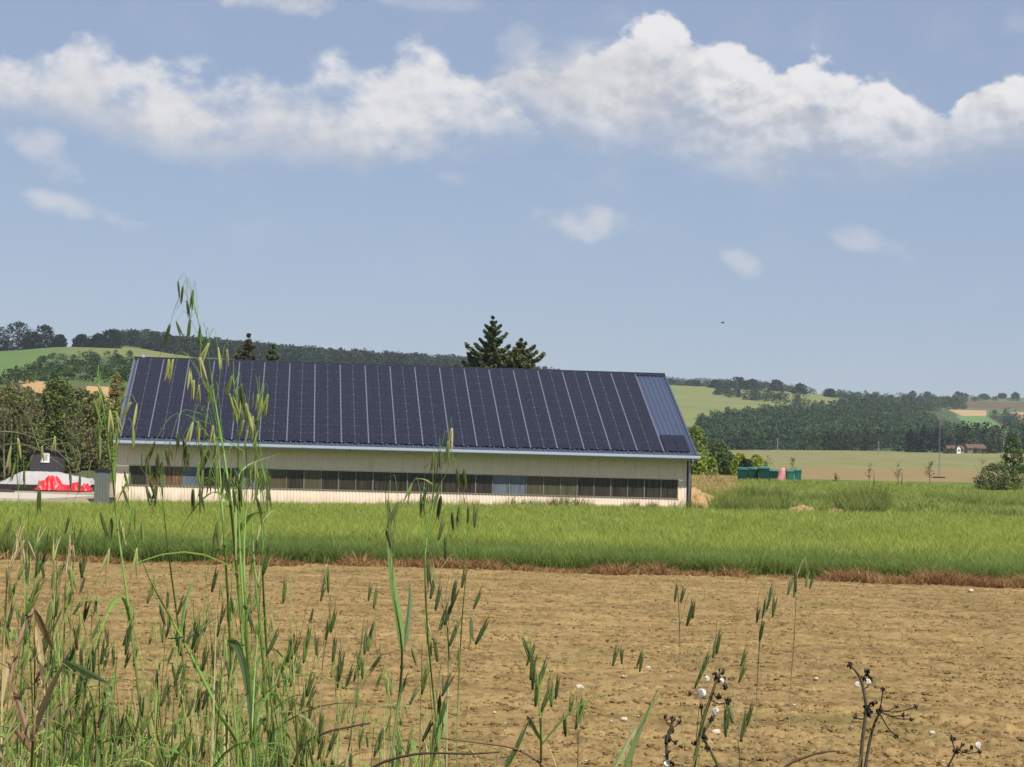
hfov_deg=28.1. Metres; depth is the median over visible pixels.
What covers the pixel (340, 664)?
wild oat
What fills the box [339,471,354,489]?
window pane
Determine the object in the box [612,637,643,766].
wild oat
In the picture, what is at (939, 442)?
lattice mast
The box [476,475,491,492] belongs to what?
window pane
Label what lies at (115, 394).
tree
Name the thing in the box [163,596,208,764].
wild oat
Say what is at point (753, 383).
tree
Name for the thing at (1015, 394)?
tree
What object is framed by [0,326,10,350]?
tree
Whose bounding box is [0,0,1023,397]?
sky
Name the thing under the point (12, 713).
wild oat
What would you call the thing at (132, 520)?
wild oat
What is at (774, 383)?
tree
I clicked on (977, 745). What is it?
snail
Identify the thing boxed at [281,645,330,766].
wild oat
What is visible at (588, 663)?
seedlings
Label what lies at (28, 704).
wild oat
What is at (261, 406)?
wild oat
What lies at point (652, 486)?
window pane
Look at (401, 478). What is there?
window pane
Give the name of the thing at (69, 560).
dead grass
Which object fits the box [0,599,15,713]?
wild oat
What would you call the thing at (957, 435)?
tree
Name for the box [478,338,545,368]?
spruce tree
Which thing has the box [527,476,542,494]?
window pane
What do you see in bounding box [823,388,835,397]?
tree
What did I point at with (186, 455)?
wild oat
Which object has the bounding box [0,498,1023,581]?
crop
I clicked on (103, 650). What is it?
wild oat
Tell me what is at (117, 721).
wild oat
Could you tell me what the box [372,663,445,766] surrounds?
wild oat
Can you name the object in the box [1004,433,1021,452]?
tree
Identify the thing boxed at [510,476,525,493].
window pane
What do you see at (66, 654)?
wild oat
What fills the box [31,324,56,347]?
tree
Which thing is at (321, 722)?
wild oat
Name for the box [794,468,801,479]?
green bin
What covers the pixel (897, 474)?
sapling
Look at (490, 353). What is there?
spruce tree
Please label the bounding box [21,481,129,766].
wild oat
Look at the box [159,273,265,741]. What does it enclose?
wild oat
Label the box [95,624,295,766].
wild oat
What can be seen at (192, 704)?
wild oat
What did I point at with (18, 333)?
tree
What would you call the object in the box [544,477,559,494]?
window pane
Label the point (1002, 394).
tree
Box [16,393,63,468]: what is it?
tree
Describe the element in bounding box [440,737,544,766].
dry stalk
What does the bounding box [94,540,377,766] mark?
wild oat
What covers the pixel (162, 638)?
wild oat
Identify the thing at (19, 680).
wild oat
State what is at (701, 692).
snail
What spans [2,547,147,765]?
wild oat
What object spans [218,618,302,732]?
wild oat
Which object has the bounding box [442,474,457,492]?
window pane
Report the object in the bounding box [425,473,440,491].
window pane
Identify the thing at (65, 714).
wild oat
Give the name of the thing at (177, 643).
wild oat
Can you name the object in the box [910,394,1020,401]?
plateau hedges
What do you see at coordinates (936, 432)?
tree
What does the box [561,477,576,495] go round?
window pane
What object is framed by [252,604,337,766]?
wild oat
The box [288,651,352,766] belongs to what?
wild oat
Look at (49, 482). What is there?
red tarpaulin
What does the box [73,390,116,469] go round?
tree
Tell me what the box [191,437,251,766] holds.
wild oat
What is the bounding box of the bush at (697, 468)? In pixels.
[692,453,709,475]
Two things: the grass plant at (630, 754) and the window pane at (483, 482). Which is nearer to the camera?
the grass plant at (630, 754)
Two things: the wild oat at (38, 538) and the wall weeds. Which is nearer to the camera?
the wild oat at (38, 538)
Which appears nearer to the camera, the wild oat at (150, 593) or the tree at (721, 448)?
the wild oat at (150, 593)
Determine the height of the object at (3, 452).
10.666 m
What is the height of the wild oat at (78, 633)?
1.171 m
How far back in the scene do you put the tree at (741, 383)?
2452.64 m
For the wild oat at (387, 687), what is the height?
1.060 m
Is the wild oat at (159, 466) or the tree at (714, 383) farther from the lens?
the tree at (714, 383)
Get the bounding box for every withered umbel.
[663,714,682,766]
[688,668,731,766]
[847,661,917,766]
[947,734,981,766]
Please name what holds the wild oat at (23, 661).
on the ground at (849, 465)
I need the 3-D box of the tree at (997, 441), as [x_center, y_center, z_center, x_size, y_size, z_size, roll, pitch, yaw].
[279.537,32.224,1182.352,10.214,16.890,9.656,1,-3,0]
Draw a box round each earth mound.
[691,487,713,508]
[789,505,813,511]
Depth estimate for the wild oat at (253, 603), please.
2.98 m
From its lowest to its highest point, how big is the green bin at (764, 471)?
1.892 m
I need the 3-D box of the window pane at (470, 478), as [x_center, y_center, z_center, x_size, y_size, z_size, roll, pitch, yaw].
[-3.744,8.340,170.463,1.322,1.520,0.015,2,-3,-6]
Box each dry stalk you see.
[291,722,369,766]
[372,751,499,766]
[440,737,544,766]
[784,750,839,766]
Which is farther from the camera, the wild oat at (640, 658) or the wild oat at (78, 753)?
the wild oat at (640, 658)
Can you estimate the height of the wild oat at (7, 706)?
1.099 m
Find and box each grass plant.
[1,608,67,766]
[65,661,109,766]
[227,639,255,766]
[504,716,543,766]
[613,690,661,766]
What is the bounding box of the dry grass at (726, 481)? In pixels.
[691,474,740,491]
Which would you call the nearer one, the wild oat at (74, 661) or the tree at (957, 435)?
the wild oat at (74, 661)
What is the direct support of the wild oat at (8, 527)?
on the ground at (849, 465)
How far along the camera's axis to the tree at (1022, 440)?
1178.45 m
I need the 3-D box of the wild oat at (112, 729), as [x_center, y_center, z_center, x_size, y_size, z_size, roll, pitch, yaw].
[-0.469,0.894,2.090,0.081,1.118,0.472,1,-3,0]
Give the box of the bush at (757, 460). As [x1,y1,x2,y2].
[750,454,765,477]
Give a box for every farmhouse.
[944,445,964,452]
[955,444,960,453]
[964,443,985,452]
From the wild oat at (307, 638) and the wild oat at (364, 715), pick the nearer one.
the wild oat at (307, 638)
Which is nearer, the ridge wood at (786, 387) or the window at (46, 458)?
the window at (46, 458)
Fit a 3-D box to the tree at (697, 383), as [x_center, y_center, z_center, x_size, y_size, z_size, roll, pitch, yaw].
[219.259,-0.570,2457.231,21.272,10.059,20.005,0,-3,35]
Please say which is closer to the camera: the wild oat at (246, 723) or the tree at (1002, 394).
the wild oat at (246, 723)
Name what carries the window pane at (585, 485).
in the metal barn
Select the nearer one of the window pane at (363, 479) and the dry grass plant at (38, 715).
the dry grass plant at (38, 715)
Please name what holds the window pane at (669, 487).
in the metal barn
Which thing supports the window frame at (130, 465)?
in the metal barn
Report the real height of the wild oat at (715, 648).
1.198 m
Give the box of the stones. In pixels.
[5,570,1023,764]
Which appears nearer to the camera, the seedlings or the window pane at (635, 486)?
the seedlings
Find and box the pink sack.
[776,467,784,481]
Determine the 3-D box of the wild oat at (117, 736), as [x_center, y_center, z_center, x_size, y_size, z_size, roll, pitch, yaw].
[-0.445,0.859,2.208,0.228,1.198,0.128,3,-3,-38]
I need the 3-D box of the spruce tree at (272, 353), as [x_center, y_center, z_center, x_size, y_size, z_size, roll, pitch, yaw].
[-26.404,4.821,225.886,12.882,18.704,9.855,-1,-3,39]
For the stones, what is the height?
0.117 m
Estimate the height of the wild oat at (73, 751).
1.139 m
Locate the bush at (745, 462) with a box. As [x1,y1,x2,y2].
[736,458,753,478]
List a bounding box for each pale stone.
[620,717,627,721]
[711,729,720,734]
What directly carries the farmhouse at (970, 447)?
on the ground at (849, 465)
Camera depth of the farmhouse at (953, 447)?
1174.65 m
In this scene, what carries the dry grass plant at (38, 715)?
on the ground at (849, 465)
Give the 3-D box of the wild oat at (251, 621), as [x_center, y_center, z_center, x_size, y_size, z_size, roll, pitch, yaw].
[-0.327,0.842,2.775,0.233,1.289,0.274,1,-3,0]
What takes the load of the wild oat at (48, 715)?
on the ground at (849, 465)
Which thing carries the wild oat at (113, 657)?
on the ground at (849, 465)
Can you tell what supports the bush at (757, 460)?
on the ground at (849, 465)
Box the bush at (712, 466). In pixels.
[706,457,717,475]
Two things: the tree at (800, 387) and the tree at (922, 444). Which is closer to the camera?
the tree at (922, 444)
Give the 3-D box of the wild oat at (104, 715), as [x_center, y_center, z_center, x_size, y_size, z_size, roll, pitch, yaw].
[-0.524,0.809,2.327,0.095,1.305,0.286,2,-3,-13]
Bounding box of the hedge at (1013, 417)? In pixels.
[990,407,1023,432]
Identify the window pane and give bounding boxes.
[130,466,145,484]
[147,466,163,484]
[165,467,181,485]
[182,467,198,485]
[200,468,214,485]
[218,468,233,486]
[235,469,251,486]
[252,469,268,487]
[270,469,285,487]
[287,470,303,488]
[304,470,320,488]
[322,471,337,489]
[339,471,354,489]
[356,472,372,489]
[373,472,389,490]
[390,473,406,490]
[408,473,423,491]
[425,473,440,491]
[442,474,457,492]
[459,474,474,492]
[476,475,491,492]
[493,475,508,493]
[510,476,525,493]
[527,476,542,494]
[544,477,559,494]
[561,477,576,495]
[577,477,592,495]
[594,478,609,495]
[611,478,626,496]
[628,479,643,496]
[645,479,659,497]
[661,480,676,497]
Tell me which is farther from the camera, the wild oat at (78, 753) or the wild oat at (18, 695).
the wild oat at (18, 695)
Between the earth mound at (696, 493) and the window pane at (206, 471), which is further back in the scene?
the earth mound at (696, 493)
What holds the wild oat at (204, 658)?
on the ground at (849, 465)
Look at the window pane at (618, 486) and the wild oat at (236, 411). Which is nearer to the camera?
the wild oat at (236, 411)
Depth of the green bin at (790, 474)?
240.15 m
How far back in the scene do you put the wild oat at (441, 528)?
2.90 m
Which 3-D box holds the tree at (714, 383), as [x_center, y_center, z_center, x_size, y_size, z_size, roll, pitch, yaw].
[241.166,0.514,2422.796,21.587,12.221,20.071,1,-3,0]
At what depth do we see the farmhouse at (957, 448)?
1161.38 m
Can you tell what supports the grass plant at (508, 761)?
on the ground at (849, 465)
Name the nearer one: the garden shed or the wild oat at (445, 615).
the wild oat at (445, 615)
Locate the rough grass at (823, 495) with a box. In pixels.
[695,477,1023,516]
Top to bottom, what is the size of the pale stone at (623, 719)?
0.066 m
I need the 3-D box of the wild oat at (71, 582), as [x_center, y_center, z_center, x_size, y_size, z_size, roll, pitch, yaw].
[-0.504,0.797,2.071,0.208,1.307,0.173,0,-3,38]
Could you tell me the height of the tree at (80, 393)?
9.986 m
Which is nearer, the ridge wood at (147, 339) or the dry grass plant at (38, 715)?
the dry grass plant at (38, 715)
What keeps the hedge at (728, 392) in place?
on the ground at (849, 465)
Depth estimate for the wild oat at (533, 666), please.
2.27 m
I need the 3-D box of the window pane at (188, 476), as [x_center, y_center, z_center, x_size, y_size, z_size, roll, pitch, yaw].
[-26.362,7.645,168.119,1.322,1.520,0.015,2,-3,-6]
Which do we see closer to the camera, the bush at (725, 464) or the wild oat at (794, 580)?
the wild oat at (794, 580)
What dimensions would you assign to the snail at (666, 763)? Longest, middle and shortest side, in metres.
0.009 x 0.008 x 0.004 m
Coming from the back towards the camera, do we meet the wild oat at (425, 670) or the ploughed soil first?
the ploughed soil
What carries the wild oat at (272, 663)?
on the ground at (849, 465)
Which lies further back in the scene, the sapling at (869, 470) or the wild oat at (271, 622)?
the sapling at (869, 470)
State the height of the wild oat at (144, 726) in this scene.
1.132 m
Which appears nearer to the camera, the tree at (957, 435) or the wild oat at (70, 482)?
the wild oat at (70, 482)
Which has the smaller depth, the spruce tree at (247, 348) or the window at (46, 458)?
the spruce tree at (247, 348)
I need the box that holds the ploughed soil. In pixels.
[0,559,1023,766]
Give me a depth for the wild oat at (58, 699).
2.57 m
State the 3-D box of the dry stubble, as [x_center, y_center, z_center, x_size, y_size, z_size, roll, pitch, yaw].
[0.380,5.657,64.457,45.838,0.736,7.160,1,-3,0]
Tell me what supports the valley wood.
on the ground at (849, 465)
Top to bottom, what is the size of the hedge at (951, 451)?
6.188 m
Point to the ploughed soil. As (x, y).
(887, 673)
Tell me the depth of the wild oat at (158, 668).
3.22 m
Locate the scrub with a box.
[0,349,133,384]
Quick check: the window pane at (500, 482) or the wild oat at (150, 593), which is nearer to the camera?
the wild oat at (150, 593)
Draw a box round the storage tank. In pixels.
[94,469,110,503]
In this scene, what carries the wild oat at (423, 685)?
on the ground at (849, 465)
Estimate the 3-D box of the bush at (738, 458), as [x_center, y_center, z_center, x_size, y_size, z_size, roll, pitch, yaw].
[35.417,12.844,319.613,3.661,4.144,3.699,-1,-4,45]
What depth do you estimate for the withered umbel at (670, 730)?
2.23 m
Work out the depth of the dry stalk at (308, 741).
2.23 m
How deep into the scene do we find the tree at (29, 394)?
254.85 m
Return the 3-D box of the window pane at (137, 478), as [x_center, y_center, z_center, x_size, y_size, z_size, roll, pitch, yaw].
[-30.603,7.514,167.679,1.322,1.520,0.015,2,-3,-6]
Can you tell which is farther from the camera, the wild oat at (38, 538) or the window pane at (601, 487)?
the window pane at (601, 487)
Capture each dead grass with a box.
[0,525,35,766]
[62,531,74,758]
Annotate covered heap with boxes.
[0,471,93,490]
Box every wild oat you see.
[0,423,55,713]
[0,431,80,501]
[0,507,12,676]
[0,531,89,766]
[0,556,52,766]
[0,595,20,723]
[0,598,77,766]
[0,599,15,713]
[0,605,25,766]
[0,621,56,766]
[0,653,22,764]
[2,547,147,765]
[2,625,36,766]
[2,631,81,766]
[3,585,84,766]
[7,500,164,755]
[12,687,92,766]
[13,627,178,766]
[13,650,61,766]
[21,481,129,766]
[22,526,110,764]
[24,589,126,766]
[27,617,154,760]
[36,548,87,766]
[39,624,73,766]
[41,617,81,761]
[43,364,145,764]
[43,557,92,765]
[47,612,110,763]
[55,664,158,766]
[56,510,89,759]
[56,652,150,766]
[61,361,288,766]
[62,584,98,746]
[74,569,195,766]
[82,686,125,764]
[93,472,246,766]
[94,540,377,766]
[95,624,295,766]
[96,695,116,766]
[102,635,219,759]
[102,641,187,764]
[106,698,174,766]
[110,514,247,766]
[114,596,200,766]
[124,404,242,766]
[124,440,197,766]
[126,634,159,765]
[129,596,190,766]
[130,580,204,766]
[137,569,186,766]
[158,604,205,761]
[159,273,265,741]
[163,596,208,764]
[164,606,218,766]
[166,557,238,766]
[178,593,279,766]
[181,547,298,766]
[183,375,271,766]
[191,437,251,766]
[191,609,244,766]
[203,552,295,766]
[216,599,301,766]
[218,598,337,766]
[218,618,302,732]
[229,585,276,734]
[237,441,393,765]
[239,631,342,766]
[239,650,310,766]
[240,709,265,761]
[242,528,368,765]
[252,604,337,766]
[259,662,289,766]
[261,567,322,766]
[262,648,286,766]
[266,599,318,766]
[267,615,443,766]
[271,681,301,766]
[277,660,345,766]
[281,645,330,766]
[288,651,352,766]
[300,640,385,766]
[310,621,382,766]
[316,641,360,766]
[320,556,378,766]
[336,610,371,766]
[339,553,489,766]
[343,673,426,766]
[352,713,400,766]
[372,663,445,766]
[380,475,411,766]
[380,709,400,766]
[397,635,494,766]
[400,417,466,766]
[406,498,480,766]
[409,611,528,766]
[431,662,459,766]
[522,629,615,766]
[562,680,591,766]
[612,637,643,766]
[674,582,695,766]
[694,619,748,741]
[722,689,753,766]
[754,578,777,766]
[787,559,814,762]
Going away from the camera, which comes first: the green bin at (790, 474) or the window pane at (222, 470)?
the window pane at (222, 470)
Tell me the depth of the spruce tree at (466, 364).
239.94 m
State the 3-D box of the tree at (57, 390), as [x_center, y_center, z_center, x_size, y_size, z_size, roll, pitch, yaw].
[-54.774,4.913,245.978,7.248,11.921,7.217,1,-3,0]
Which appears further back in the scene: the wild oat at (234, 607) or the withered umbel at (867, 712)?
the wild oat at (234, 607)
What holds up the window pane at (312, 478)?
in the metal barn
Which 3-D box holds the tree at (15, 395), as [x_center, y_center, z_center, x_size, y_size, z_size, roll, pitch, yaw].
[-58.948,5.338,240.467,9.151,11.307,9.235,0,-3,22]
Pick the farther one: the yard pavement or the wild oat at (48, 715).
the yard pavement
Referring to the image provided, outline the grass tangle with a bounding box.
[0,611,771,766]
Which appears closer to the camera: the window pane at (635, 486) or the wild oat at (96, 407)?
the wild oat at (96, 407)
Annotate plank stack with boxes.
[0,489,14,491]
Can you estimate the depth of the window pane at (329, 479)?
169.28 m
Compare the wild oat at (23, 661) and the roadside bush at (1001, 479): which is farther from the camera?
the roadside bush at (1001, 479)
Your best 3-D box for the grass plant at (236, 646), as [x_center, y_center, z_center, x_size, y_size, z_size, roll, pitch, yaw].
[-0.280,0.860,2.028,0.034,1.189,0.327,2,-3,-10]
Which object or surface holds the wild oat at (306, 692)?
on the ground at (849, 465)
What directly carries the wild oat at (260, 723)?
on the ground at (849, 465)
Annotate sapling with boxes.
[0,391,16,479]
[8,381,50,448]
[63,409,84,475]
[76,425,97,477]
[864,464,873,483]
[891,460,903,483]
[923,460,934,483]
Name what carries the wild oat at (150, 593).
on the ground at (849, 465)
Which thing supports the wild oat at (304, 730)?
on the ground at (849, 465)
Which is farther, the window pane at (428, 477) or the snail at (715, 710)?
the window pane at (428, 477)
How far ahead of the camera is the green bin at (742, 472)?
240.42 m
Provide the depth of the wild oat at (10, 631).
2.91 m
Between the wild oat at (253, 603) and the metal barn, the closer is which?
the wild oat at (253, 603)
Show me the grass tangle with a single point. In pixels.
(184, 763)
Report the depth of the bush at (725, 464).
327.12 m
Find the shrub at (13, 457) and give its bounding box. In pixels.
[0,425,25,478]
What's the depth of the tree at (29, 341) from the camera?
1463.74 m
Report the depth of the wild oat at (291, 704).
2.60 m
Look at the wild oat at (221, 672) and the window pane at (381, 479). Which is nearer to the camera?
the wild oat at (221, 672)
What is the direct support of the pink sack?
on the ground at (849, 465)
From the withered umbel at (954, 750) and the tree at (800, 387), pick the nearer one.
the withered umbel at (954, 750)
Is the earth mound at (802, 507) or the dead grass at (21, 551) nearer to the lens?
the dead grass at (21, 551)
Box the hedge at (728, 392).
[712,382,808,404]
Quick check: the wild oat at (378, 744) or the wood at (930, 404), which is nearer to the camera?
the wild oat at (378, 744)
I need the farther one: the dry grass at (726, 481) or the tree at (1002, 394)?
the tree at (1002, 394)
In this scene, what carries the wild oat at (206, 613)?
on the ground at (849, 465)
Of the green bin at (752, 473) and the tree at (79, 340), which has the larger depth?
the tree at (79, 340)
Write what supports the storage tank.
on the ground at (849, 465)
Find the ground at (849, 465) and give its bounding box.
[0,345,1023,503]
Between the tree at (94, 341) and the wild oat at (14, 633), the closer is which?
the wild oat at (14, 633)
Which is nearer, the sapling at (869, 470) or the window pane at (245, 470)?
the window pane at (245, 470)
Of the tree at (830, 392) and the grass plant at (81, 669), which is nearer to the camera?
the grass plant at (81, 669)
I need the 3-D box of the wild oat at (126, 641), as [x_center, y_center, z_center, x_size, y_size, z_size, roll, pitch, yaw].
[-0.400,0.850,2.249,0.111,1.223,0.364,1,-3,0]
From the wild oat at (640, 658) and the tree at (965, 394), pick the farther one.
the tree at (965, 394)
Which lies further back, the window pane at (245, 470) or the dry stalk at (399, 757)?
the window pane at (245, 470)
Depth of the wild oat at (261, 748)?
2.99 m
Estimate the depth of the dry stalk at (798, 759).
2.16 m
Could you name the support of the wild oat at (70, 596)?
on the ground at (849, 465)
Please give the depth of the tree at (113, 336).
1475.74 m
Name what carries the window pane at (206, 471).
in the metal barn
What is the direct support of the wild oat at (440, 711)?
on the ground at (849, 465)
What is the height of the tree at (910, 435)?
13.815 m
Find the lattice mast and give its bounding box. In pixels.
[933,403,944,477]
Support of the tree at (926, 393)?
on the ground at (849, 465)
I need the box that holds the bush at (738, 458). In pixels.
[730,453,747,477]
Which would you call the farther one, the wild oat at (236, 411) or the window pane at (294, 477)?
the window pane at (294, 477)
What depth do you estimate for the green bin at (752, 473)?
241.18 m
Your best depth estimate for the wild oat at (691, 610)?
2.88 m
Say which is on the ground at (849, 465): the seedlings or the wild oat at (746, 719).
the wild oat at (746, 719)
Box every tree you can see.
[0,321,36,350]
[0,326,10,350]
[0,381,53,475]
[7,388,37,454]
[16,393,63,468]
[18,331,44,348]
[26,375,85,471]
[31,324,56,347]
[50,387,103,463]
[52,334,67,346]
[71,333,90,346]
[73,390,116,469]
[87,333,111,347]
[96,328,125,348]
[104,371,125,455]
[233,333,255,359]
[266,344,279,360]
[454,315,513,367]
[461,355,476,366]
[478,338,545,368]
[687,379,702,385]
[689,426,708,472]
[706,379,720,387]
[706,442,731,472]
[728,376,748,388]
[744,378,760,389]
[767,379,783,390]
[790,383,808,394]
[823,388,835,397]
[901,429,918,451]
[914,425,933,451]
[923,391,932,396]
[930,428,945,452]
[945,434,955,445]
[955,431,967,445]
[956,392,969,396]
[987,425,1004,452]
[996,393,1007,398]
[999,437,1023,487]
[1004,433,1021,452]
[1011,392,1019,398]
[1019,434,1023,452]
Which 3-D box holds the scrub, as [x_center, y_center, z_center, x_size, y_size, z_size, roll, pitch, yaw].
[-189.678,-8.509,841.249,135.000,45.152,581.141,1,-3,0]
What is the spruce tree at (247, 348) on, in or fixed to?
on the ground at (849, 465)
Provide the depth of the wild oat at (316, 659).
2.85 m
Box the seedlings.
[14,570,1020,765]
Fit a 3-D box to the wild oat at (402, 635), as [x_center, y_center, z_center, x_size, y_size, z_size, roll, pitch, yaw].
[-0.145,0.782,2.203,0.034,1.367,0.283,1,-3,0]
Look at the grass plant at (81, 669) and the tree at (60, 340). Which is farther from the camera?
the tree at (60, 340)
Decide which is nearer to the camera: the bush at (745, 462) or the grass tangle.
the grass tangle
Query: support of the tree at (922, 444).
on the ground at (849, 465)
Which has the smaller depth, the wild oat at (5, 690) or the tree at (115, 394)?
the wild oat at (5, 690)
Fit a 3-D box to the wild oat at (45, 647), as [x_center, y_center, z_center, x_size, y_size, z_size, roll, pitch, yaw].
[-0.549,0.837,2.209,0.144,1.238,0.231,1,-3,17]
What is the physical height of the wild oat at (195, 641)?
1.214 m
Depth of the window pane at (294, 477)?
168.99 m
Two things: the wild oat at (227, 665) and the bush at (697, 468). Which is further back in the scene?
the bush at (697, 468)
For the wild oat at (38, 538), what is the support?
on the ground at (849, 465)
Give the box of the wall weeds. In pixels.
[376,493,708,508]
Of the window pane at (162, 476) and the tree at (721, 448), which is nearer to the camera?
the window pane at (162, 476)
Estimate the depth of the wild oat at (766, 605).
2.68 m
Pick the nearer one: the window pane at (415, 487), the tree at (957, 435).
the window pane at (415, 487)
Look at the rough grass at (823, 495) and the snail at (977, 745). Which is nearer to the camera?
the snail at (977, 745)
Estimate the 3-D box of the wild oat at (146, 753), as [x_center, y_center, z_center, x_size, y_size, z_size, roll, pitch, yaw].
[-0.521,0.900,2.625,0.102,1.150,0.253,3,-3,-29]
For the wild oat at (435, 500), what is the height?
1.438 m
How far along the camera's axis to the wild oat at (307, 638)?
2.46 m
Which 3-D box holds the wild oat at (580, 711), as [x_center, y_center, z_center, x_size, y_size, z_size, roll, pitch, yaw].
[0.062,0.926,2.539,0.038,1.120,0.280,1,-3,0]
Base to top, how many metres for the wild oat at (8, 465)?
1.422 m
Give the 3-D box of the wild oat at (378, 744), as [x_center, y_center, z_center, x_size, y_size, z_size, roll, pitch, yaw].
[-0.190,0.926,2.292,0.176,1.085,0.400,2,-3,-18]
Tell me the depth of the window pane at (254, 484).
168.66 m
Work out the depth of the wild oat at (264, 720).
2.96 m
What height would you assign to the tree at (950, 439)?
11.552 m
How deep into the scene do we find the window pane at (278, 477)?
168.83 m
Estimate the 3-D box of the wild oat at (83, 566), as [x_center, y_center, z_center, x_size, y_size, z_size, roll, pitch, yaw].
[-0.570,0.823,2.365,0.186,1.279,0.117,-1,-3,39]
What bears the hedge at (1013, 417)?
on the ground at (849, 465)
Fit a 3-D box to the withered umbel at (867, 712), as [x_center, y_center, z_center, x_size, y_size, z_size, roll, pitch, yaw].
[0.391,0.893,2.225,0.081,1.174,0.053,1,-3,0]
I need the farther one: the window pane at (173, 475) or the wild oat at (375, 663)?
the window pane at (173, 475)
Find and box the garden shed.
[28,448,67,472]
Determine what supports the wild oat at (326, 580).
on the ground at (849, 465)
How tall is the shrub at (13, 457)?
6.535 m
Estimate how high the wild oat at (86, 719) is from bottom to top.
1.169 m
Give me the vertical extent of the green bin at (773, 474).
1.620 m
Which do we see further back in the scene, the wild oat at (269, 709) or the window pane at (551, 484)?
the window pane at (551, 484)
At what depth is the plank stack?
205.23 m
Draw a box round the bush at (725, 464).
[718,453,734,474]
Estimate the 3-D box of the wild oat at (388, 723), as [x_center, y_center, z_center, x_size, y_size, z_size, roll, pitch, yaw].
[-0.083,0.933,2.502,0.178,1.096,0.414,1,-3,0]
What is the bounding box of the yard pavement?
[0,492,93,501]
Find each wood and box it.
[111,328,559,369]
[667,376,853,398]
[692,394,978,450]
[847,390,967,410]
[954,420,1023,451]
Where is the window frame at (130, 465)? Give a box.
[128,465,678,498]
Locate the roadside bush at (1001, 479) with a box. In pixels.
[972,461,1023,490]
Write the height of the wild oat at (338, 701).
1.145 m
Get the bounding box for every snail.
[663,760,669,766]
[697,688,705,697]
[712,707,718,715]
[975,742,980,748]
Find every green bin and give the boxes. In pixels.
[737,467,747,479]
[748,467,758,479]
[758,466,769,478]
[769,469,778,479]
[785,469,794,480]
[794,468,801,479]
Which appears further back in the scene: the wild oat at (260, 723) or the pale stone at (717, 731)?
the pale stone at (717, 731)
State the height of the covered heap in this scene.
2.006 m
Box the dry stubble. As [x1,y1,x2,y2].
[0,549,1023,588]
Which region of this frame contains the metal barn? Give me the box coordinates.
[114,353,699,509]
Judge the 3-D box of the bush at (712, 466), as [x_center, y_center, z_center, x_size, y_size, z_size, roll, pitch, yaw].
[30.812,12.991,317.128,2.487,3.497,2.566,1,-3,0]
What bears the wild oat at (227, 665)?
on the ground at (849, 465)
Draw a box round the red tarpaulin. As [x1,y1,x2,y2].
[34,475,93,490]
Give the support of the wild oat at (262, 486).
on the ground at (849, 465)
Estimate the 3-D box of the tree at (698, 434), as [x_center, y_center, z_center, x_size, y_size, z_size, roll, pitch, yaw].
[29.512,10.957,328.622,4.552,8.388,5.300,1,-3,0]
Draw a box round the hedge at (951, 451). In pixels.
[942,447,992,453]
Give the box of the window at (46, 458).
[40,453,49,462]
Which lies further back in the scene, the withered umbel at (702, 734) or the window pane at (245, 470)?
the window pane at (245, 470)
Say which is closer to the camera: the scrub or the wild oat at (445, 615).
the wild oat at (445, 615)
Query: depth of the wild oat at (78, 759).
3.04 m
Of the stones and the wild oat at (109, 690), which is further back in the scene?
the stones
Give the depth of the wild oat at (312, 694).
2.50 m
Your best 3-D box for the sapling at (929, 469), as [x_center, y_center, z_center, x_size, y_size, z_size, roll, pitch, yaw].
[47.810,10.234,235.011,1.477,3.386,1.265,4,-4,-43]

